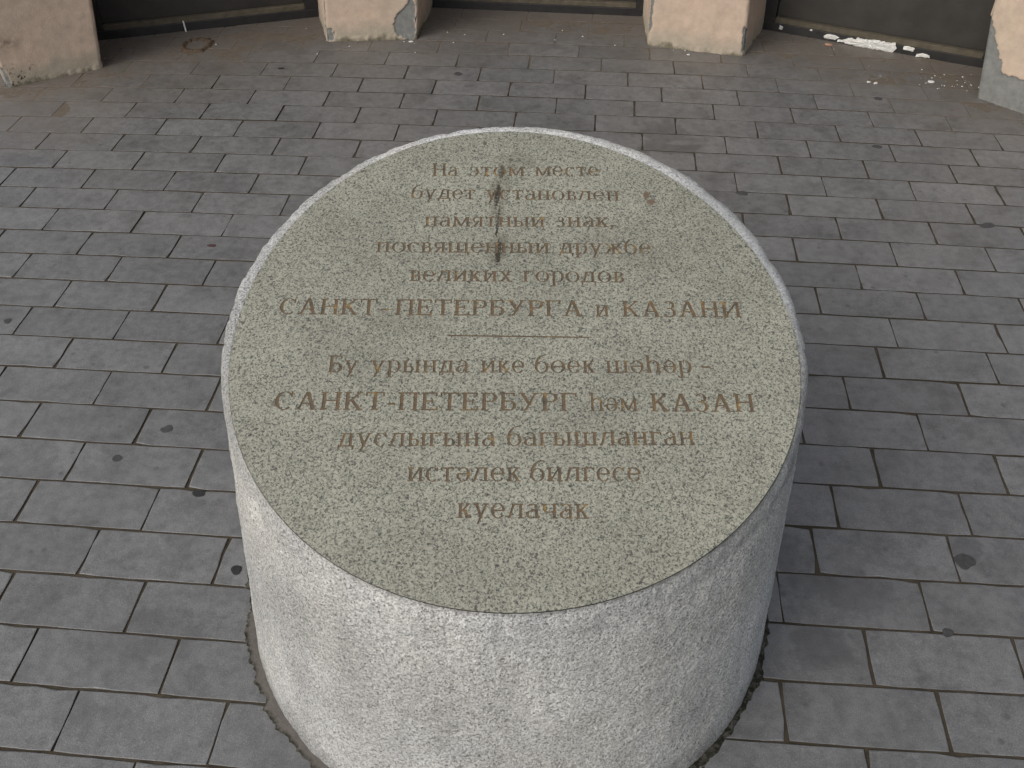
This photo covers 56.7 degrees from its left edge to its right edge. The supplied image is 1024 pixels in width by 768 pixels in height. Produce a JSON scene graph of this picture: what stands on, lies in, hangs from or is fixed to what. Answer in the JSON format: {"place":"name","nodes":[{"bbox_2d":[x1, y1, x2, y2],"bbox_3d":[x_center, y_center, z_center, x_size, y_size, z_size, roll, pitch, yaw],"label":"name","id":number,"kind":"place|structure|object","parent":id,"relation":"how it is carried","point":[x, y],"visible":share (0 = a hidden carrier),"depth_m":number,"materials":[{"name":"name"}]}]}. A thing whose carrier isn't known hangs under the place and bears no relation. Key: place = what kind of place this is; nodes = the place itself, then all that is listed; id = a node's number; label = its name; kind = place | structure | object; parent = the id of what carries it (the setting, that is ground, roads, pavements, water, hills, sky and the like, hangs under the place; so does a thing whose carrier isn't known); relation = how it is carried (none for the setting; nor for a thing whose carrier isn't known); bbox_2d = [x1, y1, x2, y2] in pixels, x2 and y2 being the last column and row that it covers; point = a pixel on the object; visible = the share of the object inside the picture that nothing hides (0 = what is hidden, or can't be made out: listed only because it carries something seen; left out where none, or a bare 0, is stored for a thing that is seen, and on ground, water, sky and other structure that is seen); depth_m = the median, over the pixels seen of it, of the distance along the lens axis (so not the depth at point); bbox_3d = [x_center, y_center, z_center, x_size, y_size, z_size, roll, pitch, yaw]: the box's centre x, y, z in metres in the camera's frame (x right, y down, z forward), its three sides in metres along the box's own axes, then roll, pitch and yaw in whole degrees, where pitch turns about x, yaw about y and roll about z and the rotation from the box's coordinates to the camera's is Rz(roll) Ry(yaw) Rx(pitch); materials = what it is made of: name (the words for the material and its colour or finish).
{"place":"outdoors","nodes":[
{"label":"outdoors","id":0,"kind":"place"},
{"bbox_2d":[0,3,1023,767],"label":"pavement","id":1,"kind":"structure","parent":0,"point":[138,175],"depth_m":2.53,"materials":[{"name":"grey stone"}]},
{"bbox_2d":[0,0,102,86],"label":"pillar","id":2,"kind":"structure","parent":1,"relation":"on","point":[41,40],"depth_m":3.65,"materials":[{"name":"paint"}]},
{"bbox_2d":[112,455,121,461],"bbox_3d":[-0.920,0.173,2.212,0.023,0.002,0.021,3,42,4],"label":"gum spot","id":3,"kind":"object","parent":1,"relation":"on","point":[115,458],"visible":1,"depth_m":2.21,"materials":[{"name":"grey rubber"}]},
{"bbox_2d":[160,425,171,432],"bbox_3d":[-0.830,0.108,2.283,0.028,0.002,0.022,-26,48,-26],"label":"gum spot","id":4,"kind":"object","parent":1,"relation":"on","point":[167,428],"visible":1,"depth_m":2.28,"materials":[{"name":"grey rubber"}]},
{"bbox_2d":[180,37,214,52],"bbox_3d":[-1.320,-1.419,3.965,0.138,0.009,0.159,3,42,4],"label":"dirt ring","id":5,"kind":"object","parent":1,"relation":"on","point":[183,45],"visible":1,"depth_m":3.96,"materials":[{"name":"brown soil"}]},
{"bbox_2d":[192,490,204,496],"bbox_3d":[-0.704,0.245,2.131,0.030,0.002,0.019,3,42,4],"label":"gum spot","id":6,"kind":"object","parent":1,"relation":"on","point":[199,493],"visible":1,"depth_m":2.13,"materials":[{"name":"grey rubber"}]},
{"bbox_2d":[92,0,318,39],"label":"dark panel","id":7,"kind":"object","parent":1,"relation":"on","point":[115,19],"visible":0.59,"depth_m":4.05,"materials":[{"name":"black metal"}]},
{"bbox_2d":[231,565,241,574],"bbox_3d":[-0.574,0.387,1.974,0.024,0.002,0.024,3,42,4],"label":"gum spot","id":8,"kind":"object","parent":1,"relation":"on","point":[236,569],"visible":1,"depth_m":1.97,"materials":[{"name":"black rubber"}]},
{"bbox_2d":[318,0,431,41],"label":"pillar","id":9,"kind":"structure","parent":1,"relation":"on","point":[356,20],"depth_m":3.94,"materials":[{"name":"paint"}]},
{"bbox_2d":[221,127,807,767],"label":"memorial stone","id":10,"kind":"object","parent":1,"relation":"on","point":[531,373],"visible":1,"depth_m":1.48,"materials":[{"name":"stone"}]},
{"bbox_2d":[432,0,643,15],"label":"dark panel","id":11,"kind":"object","parent":1,"relation":"on","point":[617,7],"visible":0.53,"depth_m":4.19,"materials":[{"name":"black metal"}]},
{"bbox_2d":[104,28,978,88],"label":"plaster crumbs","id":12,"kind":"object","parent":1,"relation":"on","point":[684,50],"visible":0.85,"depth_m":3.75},
{"bbox_2d":[643,0,765,56],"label":"pillar","id":13,"kind":"structure","parent":1,"relation":"on","point":[729,27],"depth_m":3.83,"materials":[{"name":"paint"}]},
{"bbox_2d":[735,191,747,194],"bbox_3d":[0.743,-0.617,3.071,0.040,0.002,0.027,3,42,4],"label":"gum spot","id":14,"kind":"object","parent":1,"relation":"on","point":[741,192],"visible":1,"depth_m":3.07,"materials":[{"name":"grey rubber"}]},
{"bbox_2d":[871,145,881,148],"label":"gum spot","id":15,"kind":"object","parent":1,"relation":"on","point":[877,146],"visible":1,"depth_m":3.29,"materials":[{"name":"grey rubber"}]},
{"bbox_2d":[762,0,994,67],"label":"dark panel","id":16,"kind":"object","parent":1,"relation":"on","point":[954,31],"visible":0.93,"depth_m":3.83,"materials":[{"name":"black metal"}]},
{"bbox_2d":[942,628,953,636],"bbox_3d":[0.852,0.486,1.854,0.023,0.002,0.020,3,42,4],"label":"gum spot","id":17,"kind":"object","parent":1,"relation":"on","point":[946,632],"visible":1,"depth_m":1.85,"materials":[{"name":"grey rubber"}]},
{"bbox_2d":[954,553,975,569],"bbox_3d":[0.945,0.369,1.982,0.042,0.002,0.036,-21,46,-21],"label":"gum spot","id":18,"kind":"object","parent":1,"relation":"on","point":[964,561],"visible":1,"depth_m":1.98,"materials":[{"name":"grey rubber"}]},
{"bbox_2d":[980,222,994,227],"bbox_3d":[1.462,-0.488,2.923,0.048,0.002,0.028,-12,44,-13],"label":"gum spot","id":19,"kind":"object","parent":1,"relation":"on","point":[987,225],"visible":1,"depth_m":2.92,"materials":[{"name":"grey rubber"}]},
{"bbox_2d":[978,0,1023,113],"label":"pillar","id":20,"kind":"structure","parent":1,"relation":"on","point":[1002,80],"depth_m":3.43,"materials":[{"name":"paint"}]}
]}

